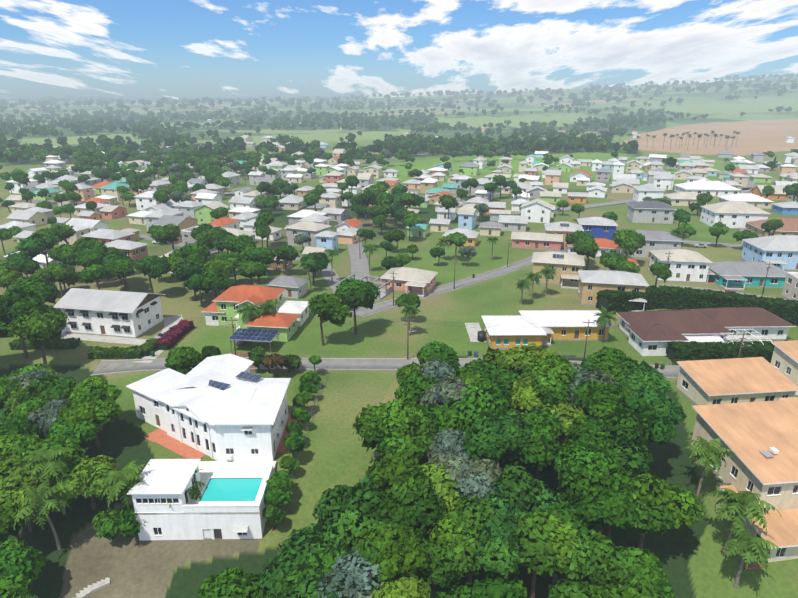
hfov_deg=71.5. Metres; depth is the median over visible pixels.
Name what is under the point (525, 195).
house
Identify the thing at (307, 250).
cream house
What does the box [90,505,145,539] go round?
slope shrubs
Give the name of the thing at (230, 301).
green house
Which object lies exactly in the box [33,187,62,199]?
house
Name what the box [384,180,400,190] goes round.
house
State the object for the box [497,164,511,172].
house
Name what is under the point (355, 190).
house
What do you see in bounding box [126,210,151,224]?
cream house
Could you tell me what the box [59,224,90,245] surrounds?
house
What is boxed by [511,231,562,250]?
pink house
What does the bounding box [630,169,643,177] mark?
house
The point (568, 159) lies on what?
house
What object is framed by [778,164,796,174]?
house
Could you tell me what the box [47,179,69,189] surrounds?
house
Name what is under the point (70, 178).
house
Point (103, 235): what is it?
pink house
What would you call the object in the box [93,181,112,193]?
house
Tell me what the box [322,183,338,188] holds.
house
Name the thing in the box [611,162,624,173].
house
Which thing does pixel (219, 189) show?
house
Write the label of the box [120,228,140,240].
house
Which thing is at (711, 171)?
house
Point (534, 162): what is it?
house
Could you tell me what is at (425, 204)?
house
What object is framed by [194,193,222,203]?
house
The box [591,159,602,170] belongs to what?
house
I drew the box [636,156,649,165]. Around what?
house
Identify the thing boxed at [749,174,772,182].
house
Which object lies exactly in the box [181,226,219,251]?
house
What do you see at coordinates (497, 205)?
pink house
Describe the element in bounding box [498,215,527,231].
grey house
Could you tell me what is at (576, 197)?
orange house
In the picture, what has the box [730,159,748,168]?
house
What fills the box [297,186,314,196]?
house
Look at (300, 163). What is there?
house
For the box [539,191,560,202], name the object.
green house
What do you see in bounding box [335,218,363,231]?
house
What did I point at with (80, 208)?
house
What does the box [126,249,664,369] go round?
street bins
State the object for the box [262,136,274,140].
house
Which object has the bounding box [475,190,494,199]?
house
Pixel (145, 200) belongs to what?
house
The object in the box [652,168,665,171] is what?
house
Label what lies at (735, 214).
white house
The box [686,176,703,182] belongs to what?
house
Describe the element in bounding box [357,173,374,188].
house
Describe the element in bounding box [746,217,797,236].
tan house
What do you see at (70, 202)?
house
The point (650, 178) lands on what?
house
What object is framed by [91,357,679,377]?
road
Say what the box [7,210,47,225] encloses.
house
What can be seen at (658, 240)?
grey house
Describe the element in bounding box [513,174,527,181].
house
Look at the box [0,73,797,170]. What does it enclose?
country trees
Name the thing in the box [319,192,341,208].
cream house
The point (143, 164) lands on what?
house
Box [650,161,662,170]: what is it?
house
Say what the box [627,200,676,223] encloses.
grey house
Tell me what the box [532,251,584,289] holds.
tan house
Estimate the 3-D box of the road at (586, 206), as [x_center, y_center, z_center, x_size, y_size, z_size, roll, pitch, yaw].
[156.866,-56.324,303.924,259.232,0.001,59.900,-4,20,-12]
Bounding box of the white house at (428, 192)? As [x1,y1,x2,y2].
[425,187,450,196]
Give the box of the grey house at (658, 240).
[619,230,683,258]
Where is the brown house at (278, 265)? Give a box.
[267,256,292,270]
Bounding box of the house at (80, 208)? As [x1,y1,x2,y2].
[74,203,108,214]
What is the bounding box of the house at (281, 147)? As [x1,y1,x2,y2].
[276,145,284,150]
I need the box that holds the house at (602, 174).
[595,168,610,181]
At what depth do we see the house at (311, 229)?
197.91 m
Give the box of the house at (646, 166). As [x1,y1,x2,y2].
[643,162,650,170]
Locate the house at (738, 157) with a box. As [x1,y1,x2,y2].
[733,156,744,159]
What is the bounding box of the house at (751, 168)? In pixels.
[737,165,759,173]
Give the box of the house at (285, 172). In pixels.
[281,167,297,179]
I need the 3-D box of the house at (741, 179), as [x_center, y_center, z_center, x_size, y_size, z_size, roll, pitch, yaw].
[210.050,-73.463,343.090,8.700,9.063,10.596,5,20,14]
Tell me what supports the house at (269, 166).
on the ground
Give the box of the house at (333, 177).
[325,171,344,183]
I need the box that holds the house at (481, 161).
[473,157,486,168]
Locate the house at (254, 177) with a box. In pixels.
[248,172,264,184]
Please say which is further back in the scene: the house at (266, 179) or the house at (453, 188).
the house at (266, 179)
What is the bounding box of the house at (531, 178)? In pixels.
[518,175,541,184]
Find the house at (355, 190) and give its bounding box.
[343,185,360,193]
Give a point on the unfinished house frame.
(385, 292)
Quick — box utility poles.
[45,172,770,359]
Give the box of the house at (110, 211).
[99,205,127,218]
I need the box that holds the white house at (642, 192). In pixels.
[633,183,664,201]
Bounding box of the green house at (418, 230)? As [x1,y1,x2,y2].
[406,224,428,237]
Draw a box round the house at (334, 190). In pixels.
[322,188,341,194]
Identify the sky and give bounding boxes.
[0,0,797,101]
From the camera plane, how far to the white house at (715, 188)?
307.14 m
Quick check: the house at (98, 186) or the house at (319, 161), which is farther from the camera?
the house at (319, 161)
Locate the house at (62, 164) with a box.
[44,160,65,168]
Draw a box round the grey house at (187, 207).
[172,201,204,217]
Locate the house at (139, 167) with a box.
[121,161,141,170]
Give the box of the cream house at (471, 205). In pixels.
[461,203,480,215]
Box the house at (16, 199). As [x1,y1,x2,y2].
[5,195,31,203]
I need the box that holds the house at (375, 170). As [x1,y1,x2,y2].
[363,164,382,178]
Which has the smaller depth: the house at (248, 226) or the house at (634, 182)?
the house at (248, 226)
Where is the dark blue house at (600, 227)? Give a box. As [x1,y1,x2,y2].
[577,217,617,240]
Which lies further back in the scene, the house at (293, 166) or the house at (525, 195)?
the house at (293, 166)
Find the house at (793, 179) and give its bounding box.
[789,175,797,181]
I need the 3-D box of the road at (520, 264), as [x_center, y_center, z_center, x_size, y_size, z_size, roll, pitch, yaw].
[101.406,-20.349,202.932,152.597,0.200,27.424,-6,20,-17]
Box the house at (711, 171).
[702,167,718,175]
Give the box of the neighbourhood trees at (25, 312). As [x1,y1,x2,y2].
[0,144,797,370]
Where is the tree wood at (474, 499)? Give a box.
[0,341,705,597]
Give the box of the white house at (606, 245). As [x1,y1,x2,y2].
[566,238,620,257]
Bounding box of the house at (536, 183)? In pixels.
[530,181,542,186]
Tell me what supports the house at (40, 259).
on the ground
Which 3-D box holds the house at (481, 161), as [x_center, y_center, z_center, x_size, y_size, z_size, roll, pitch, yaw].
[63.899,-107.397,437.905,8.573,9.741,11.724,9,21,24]
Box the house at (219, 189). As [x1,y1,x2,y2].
[205,184,224,199]
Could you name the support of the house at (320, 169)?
on the ground
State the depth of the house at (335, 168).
370.66 m
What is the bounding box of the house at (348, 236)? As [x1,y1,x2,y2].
[338,227,362,243]
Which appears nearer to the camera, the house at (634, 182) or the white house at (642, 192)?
the white house at (642, 192)
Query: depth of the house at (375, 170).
376.65 m
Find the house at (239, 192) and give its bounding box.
[233,187,252,196]
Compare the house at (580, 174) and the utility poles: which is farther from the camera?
the house at (580, 174)
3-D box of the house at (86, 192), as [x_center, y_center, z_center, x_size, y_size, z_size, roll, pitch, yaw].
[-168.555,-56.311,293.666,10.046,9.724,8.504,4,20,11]
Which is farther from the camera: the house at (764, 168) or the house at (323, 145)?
the house at (323, 145)
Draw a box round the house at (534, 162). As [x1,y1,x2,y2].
[531,161,541,167]
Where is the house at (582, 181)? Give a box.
[576,177,589,185]
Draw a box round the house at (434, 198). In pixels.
[427,191,454,203]
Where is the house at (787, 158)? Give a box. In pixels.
[783,152,797,162]
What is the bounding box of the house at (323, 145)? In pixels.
[320,142,327,147]
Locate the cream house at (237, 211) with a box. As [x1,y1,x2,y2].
[229,206,260,217]
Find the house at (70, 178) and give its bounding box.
[51,175,77,181]
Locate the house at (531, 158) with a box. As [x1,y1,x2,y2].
[526,154,535,164]
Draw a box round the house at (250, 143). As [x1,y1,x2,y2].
[246,142,255,145]
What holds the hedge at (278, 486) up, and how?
on the ground
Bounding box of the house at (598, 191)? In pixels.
[588,185,606,197]
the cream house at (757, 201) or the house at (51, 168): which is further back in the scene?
the house at (51, 168)
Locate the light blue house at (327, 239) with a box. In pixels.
[314,230,339,253]
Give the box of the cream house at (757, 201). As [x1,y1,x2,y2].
[717,193,773,208]
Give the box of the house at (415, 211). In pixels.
[401,208,419,220]
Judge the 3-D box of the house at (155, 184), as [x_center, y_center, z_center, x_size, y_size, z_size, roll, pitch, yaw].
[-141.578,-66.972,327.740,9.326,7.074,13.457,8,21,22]
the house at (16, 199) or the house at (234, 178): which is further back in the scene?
the house at (234, 178)
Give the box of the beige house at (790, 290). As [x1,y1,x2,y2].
[781,272,797,300]
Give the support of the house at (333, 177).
on the ground
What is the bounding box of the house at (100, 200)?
[82,197,109,203]
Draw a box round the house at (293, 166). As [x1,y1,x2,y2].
[286,165,303,167]
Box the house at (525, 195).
[513,191,529,200]
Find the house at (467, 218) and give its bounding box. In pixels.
[457,207,477,229]
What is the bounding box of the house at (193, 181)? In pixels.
[187,178,207,184]
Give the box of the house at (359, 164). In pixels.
[348,162,361,168]
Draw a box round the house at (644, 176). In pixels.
[641,172,647,180]
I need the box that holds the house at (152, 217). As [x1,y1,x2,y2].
[143,207,183,231]
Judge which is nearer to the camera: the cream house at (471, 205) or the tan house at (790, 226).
the tan house at (790, 226)
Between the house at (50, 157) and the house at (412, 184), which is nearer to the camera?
the house at (412, 184)
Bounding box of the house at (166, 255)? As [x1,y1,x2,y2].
[160,251,172,272]
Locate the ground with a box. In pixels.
[0,77,797,597]
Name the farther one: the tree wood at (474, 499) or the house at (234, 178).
the house at (234, 178)
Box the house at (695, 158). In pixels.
[690,156,700,161]
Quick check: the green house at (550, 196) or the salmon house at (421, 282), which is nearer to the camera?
the salmon house at (421, 282)
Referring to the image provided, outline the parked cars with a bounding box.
[152,193,735,344]
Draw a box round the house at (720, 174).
[716,170,732,178]
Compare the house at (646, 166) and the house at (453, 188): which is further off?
the house at (646, 166)
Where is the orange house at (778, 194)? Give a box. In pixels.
[750,185,786,199]
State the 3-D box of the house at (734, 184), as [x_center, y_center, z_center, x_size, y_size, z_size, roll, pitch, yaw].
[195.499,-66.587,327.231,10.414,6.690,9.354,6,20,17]
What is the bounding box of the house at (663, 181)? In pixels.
[653,174,674,189]
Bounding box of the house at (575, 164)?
[570,160,580,168]
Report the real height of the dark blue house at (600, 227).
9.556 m
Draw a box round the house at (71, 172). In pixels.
[54,169,75,176]
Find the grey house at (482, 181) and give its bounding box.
[471,178,492,194]
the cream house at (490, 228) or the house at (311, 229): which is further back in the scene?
the cream house at (490, 228)
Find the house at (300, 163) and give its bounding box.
[295,160,305,168]
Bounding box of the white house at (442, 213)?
[436,207,457,219]
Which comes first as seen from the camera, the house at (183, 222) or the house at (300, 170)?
the house at (183, 222)
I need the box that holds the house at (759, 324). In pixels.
[616,307,795,355]
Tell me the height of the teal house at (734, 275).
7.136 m
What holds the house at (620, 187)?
on the ground
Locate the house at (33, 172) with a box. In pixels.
[27,167,46,176]
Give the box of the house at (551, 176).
[545,170,562,184]
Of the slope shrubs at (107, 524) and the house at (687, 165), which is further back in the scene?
the house at (687, 165)
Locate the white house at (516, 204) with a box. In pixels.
[511,199,528,210]
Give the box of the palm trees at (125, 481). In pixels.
[13,131,783,588]
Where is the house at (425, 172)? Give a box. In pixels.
[415,169,429,176]
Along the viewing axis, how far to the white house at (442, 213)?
244.10 m
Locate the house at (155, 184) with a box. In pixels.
[149,179,171,190]
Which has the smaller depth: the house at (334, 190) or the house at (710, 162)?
the house at (334, 190)
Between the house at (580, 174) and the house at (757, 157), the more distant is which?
the house at (757, 157)
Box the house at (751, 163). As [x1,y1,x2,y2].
[744,160,755,164]
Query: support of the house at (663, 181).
on the ground
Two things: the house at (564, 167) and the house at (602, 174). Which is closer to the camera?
the house at (602, 174)
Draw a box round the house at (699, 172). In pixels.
[686,168,708,177]
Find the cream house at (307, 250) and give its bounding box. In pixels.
[302,247,327,254]
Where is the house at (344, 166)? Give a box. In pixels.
[336,163,348,174]
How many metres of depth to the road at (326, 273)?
168.24 m
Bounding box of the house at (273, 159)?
[261,158,281,164]
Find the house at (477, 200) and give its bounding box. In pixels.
[465,196,488,203]
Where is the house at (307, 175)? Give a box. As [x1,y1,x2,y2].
[302,171,316,177]
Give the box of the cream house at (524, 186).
[501,182,531,193]
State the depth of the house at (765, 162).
441.57 m
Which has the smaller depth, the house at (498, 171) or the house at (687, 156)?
the house at (498, 171)
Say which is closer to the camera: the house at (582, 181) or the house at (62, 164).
the house at (582, 181)
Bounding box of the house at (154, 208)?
[144,203,170,211]
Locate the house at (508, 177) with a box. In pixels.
[492,173,511,186]
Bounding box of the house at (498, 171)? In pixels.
[492,169,502,173]
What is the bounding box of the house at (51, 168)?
[45,165,61,171]
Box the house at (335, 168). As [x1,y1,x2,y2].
[325,166,343,173]
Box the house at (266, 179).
[257,177,275,184]
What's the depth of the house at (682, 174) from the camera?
371.55 m
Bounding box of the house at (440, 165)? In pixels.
[433,162,452,170]
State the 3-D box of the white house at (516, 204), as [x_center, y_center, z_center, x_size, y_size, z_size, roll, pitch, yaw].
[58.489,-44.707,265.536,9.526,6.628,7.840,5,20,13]
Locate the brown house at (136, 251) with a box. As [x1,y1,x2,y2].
[105,239,148,268]
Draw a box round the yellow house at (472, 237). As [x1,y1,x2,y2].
[442,228,479,246]
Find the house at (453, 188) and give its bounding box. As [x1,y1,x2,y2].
[442,183,459,193]
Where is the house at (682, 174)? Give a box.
[675,170,692,179]
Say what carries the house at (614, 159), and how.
on the ground
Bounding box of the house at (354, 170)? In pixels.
[348,166,359,175]
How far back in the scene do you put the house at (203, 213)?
233.01 m
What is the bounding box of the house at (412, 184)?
[403,179,420,188]
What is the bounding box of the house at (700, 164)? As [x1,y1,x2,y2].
[693,161,708,168]
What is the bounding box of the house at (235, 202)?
[228,196,256,208]
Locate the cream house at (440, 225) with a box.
[429,219,451,231]
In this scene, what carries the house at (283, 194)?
on the ground
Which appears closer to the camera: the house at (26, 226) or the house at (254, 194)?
the house at (26, 226)
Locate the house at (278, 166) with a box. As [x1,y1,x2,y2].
[271,163,284,169]
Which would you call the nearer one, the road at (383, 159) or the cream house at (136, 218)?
the cream house at (136, 218)
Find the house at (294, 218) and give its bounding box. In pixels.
[287,209,326,224]
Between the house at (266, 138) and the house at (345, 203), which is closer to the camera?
the house at (345, 203)
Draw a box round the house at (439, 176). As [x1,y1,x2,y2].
[432,172,445,180]
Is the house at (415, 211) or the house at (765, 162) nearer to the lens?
the house at (415, 211)
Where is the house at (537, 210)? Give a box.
[521,199,552,222]
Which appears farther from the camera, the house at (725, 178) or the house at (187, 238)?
the house at (725, 178)
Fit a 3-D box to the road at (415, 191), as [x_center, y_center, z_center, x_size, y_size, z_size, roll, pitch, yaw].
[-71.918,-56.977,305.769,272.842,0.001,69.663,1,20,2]
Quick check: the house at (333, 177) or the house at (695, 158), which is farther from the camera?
the house at (695, 158)
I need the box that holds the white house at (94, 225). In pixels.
[66,218,109,232]
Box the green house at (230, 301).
[201,285,309,371]
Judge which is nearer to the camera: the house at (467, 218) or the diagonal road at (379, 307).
the diagonal road at (379, 307)
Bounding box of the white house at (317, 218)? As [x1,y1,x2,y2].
[298,214,329,228]
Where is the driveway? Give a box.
[135,315,182,362]
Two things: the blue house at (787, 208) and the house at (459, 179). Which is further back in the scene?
the house at (459, 179)
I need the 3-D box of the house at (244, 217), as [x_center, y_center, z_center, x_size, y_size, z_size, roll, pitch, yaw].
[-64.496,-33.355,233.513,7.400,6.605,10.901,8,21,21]
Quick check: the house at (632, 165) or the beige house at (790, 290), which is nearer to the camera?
the beige house at (790, 290)
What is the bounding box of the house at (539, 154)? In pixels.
[534,151,548,157]
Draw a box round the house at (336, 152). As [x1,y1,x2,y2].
[332,149,346,156]
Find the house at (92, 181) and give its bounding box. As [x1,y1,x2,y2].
[75,177,100,185]
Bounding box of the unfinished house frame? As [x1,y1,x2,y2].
[337,274,392,300]
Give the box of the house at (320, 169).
[315,164,329,174]
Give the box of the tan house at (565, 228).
[544,221,583,247]
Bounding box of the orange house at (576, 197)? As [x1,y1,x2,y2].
[566,192,587,202]
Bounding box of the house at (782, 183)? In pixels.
[773,181,797,184]
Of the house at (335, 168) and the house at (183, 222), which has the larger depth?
the house at (335, 168)
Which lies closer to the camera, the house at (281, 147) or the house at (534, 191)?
the house at (534, 191)
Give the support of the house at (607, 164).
on the ground
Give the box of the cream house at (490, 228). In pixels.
[479,221,502,235]
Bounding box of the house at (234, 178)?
[222,171,240,186]
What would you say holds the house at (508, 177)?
on the ground
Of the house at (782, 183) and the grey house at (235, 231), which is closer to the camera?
the grey house at (235, 231)
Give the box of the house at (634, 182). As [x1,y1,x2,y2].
[616,178,639,186]
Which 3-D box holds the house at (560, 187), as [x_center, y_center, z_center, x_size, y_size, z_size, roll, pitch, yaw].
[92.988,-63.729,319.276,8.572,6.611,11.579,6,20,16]
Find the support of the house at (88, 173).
on the ground
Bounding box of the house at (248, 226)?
[242,219,255,232]
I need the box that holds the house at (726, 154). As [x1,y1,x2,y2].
[718,151,733,157]
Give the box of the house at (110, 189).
[100,182,132,200]
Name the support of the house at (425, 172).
on the ground
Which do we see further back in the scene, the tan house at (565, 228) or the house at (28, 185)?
the house at (28, 185)
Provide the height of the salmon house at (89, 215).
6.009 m
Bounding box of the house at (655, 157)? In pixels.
[649,154,666,165]
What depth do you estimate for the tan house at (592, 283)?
139.29 m
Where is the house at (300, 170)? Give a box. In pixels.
[295,167,307,173]
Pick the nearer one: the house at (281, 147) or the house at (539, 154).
the house at (539, 154)
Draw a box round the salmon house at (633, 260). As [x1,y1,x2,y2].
[608,258,638,270]
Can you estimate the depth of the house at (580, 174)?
360.14 m
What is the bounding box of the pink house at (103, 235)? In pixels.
[81,228,134,243]
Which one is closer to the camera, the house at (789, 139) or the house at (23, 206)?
the house at (23, 206)
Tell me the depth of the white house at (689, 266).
158.30 m
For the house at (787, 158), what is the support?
on the ground
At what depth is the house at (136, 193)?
303.20 m
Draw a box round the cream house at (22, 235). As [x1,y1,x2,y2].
[14,230,33,241]
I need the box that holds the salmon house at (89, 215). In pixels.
[78,211,101,219]
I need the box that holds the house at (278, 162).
[266,161,287,167]
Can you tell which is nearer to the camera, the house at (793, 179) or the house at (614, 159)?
the house at (793, 179)
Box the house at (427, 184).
[420,178,437,192]
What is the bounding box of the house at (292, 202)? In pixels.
[277,194,305,209]
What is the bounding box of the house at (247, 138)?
[242,135,252,141]
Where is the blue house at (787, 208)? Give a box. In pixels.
[771,201,797,214]
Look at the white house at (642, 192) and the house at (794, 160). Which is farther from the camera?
the house at (794, 160)
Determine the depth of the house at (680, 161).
411.37 m
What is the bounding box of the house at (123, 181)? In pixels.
[113,178,127,184]
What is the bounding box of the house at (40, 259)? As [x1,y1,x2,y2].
[33,254,61,267]
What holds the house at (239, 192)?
on the ground
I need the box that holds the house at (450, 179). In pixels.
[448,174,458,182]
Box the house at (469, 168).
[459,162,479,175]
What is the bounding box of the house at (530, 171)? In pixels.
[523,168,537,175]
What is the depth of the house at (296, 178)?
357.22 m
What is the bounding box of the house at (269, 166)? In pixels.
[256,164,271,171]
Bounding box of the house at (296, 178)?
[286,174,303,182]
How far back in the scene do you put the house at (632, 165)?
408.27 m
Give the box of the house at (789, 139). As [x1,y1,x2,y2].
[785,136,793,142]
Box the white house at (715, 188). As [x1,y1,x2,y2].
[674,180,739,195]
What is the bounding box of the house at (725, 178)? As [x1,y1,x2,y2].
[722,175,729,181]
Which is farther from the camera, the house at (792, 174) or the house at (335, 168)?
the house at (335, 168)
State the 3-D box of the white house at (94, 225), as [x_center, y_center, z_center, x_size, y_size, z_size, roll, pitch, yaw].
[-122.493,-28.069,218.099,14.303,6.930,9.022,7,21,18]
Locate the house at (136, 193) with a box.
[133,188,151,195]
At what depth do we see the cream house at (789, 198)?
287.49 m
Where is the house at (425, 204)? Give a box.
[411,196,429,207]
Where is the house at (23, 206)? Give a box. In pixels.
[8,202,35,212]
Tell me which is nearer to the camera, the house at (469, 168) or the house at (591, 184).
the house at (591, 184)
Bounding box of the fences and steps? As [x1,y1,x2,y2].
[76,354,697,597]
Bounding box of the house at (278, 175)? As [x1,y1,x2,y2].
[260,168,280,177]
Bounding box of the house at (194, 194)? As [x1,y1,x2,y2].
[190,189,217,201]
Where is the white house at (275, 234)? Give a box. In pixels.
[252,226,281,240]
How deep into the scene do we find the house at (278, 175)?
378.95 m
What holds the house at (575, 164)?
on the ground
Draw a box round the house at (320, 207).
[308,203,330,211]
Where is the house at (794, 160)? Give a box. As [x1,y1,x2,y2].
[790,155,797,166]
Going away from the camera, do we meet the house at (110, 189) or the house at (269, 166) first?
the house at (110, 189)
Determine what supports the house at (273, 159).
on the ground
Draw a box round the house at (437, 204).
[434,201,462,211]
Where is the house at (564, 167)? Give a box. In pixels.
[556,162,571,171]
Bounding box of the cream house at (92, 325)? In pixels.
[53,288,165,344]
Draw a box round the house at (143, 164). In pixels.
[135,160,145,169]
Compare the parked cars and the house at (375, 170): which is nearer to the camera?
the parked cars
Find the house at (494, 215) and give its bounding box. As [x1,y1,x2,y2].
[489,209,510,220]
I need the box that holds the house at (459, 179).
[452,175,472,189]
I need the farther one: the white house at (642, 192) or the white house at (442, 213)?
the white house at (642, 192)
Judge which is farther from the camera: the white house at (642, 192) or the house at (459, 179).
the house at (459, 179)
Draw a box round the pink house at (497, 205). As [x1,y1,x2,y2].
[486,202,505,213]
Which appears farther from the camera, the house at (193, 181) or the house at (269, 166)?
the house at (269, 166)
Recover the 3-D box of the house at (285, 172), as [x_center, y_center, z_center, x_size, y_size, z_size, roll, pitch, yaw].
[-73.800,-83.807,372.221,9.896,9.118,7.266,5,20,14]
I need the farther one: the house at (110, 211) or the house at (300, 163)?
the house at (300, 163)
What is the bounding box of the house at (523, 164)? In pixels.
[518,160,528,171]
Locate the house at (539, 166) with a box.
[533,163,548,170]
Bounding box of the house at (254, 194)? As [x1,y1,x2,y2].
[243,190,265,197]
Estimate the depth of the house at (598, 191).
301.80 m
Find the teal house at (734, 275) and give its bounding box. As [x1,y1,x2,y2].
[707,261,786,289]
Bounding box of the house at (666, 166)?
[664,162,678,168]
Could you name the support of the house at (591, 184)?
on the ground
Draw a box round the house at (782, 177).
[778,173,789,180]
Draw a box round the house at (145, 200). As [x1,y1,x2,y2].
[134,191,167,209]
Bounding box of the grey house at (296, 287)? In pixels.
[265,275,308,298]
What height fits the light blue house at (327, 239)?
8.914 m
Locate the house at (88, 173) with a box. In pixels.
[79,171,96,177]
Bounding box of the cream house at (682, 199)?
[664,192,706,205]
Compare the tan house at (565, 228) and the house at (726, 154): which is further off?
the house at (726, 154)
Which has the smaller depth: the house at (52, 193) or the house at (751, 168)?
the house at (52, 193)
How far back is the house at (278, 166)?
394.96 m
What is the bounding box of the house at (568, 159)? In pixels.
[559,155,573,162]
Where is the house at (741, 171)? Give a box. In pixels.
[730,168,747,174]
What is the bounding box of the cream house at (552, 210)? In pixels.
[551,205,554,216]
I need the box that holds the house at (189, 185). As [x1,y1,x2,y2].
[187,183,193,198]
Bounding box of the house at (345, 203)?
[342,199,351,205]
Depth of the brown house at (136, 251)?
172.69 m
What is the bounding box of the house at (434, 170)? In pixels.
[427,167,447,174]
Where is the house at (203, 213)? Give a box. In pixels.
[193,201,228,224]
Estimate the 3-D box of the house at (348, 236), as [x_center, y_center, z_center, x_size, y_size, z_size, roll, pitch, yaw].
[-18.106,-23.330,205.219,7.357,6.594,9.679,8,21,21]
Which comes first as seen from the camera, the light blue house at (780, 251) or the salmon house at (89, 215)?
the light blue house at (780, 251)
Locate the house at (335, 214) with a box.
[321,208,349,220]
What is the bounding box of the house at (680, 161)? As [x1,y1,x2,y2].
[678,160,692,170]
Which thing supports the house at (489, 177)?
on the ground
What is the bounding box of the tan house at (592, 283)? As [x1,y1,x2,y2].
[578,270,648,311]
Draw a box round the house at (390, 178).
[376,177,399,182]
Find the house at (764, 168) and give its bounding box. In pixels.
[757,164,769,172]
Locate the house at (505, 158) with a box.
[499,157,512,165]
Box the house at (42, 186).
[31,183,59,190]
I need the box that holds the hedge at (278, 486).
[8,285,797,530]
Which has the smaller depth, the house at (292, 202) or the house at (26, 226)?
the house at (26, 226)
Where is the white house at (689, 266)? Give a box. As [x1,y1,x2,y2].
[648,249,716,283]
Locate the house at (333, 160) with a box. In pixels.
[328,156,338,163]
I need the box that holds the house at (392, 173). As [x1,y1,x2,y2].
[383,169,397,176]
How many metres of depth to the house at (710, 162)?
449.58 m
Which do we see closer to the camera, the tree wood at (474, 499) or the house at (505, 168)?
the tree wood at (474, 499)
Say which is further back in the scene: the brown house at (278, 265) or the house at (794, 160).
the house at (794, 160)
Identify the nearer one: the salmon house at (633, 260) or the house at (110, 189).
the salmon house at (633, 260)
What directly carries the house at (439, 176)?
on the ground
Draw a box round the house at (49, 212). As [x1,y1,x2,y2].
[25,207,54,217]
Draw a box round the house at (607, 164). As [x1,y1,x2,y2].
[601,161,611,168]
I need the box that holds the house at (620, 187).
[609,181,633,192]
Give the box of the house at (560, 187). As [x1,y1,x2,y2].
[553,182,568,193]
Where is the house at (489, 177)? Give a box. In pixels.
[484,174,492,180]
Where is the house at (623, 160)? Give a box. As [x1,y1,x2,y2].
[618,157,627,163]
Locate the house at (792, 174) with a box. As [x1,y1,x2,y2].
[786,172,797,180]
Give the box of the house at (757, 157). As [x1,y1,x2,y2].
[750,152,765,161]
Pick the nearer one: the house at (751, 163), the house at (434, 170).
the house at (434, 170)
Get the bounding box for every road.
[0,189,505,204]
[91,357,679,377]
[139,234,360,314]
[197,152,441,173]
[321,194,369,280]
[352,264,516,317]
[455,187,752,213]
[501,240,742,270]
[646,285,786,299]
[740,173,754,245]
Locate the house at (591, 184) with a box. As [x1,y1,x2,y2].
[586,182,605,190]
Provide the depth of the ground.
127.15 m
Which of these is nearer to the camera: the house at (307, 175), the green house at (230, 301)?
the green house at (230, 301)
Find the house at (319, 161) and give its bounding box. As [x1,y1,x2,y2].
[307,158,326,168]
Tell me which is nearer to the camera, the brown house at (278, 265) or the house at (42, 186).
the brown house at (278, 265)
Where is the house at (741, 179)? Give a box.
[729,173,749,186]
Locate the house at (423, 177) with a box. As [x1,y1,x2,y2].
[414,174,432,180]
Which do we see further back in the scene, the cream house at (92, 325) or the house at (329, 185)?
the house at (329, 185)
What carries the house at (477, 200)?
on the ground
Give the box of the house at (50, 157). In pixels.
[45,155,58,161]
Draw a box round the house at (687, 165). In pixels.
[679,161,694,170]
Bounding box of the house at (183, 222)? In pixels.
[153,215,197,242]
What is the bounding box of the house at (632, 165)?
[625,160,639,171]
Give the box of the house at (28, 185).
[7,179,37,193]
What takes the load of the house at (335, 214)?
on the ground
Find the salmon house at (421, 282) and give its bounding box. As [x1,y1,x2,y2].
[380,267,437,296]
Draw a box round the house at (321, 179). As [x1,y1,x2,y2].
[319,175,324,182]
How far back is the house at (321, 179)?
356.53 m
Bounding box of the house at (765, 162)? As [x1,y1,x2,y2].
[763,160,781,167]
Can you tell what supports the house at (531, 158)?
on the ground
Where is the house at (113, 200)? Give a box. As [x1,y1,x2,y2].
[95,195,117,204]
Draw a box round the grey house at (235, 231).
[222,227,255,242]
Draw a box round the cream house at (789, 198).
[786,195,797,201]
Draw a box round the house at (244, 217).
[232,211,257,226]
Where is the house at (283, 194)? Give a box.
[275,182,293,195]
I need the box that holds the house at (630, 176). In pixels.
[612,174,635,183]
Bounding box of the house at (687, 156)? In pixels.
[680,154,690,159]
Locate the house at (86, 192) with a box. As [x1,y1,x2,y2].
[74,183,93,200]
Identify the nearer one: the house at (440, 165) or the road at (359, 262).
the road at (359, 262)
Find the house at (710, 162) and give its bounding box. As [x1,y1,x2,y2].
[701,160,714,165]
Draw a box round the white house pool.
[126,354,300,539]
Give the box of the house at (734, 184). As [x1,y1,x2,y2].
[723,180,741,188]
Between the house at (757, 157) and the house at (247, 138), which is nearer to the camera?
the house at (757, 157)
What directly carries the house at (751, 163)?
on the ground
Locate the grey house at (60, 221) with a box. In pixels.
[55,217,70,224]
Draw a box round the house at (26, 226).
[0,221,36,236]
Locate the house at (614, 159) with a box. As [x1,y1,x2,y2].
[608,158,620,161]
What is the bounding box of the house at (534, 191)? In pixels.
[526,186,547,198]
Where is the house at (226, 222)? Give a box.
[207,217,239,228]
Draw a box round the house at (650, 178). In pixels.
[646,171,670,183]
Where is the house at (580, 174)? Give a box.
[570,170,592,182]
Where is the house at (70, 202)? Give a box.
[57,192,81,206]
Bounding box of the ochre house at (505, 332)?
[465,310,613,349]
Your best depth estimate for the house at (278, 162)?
429.91 m
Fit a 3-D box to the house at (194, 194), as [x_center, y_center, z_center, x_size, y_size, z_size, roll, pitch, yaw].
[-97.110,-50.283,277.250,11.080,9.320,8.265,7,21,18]
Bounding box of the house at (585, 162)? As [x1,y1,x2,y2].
[578,159,591,165]
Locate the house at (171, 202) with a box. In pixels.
[165,199,195,208]
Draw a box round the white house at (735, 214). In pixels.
[700,201,770,227]
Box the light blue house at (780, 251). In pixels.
[741,235,797,270]
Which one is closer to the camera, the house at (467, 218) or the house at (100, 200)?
the house at (467, 218)
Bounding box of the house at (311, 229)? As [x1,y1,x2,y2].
[285,221,330,246]

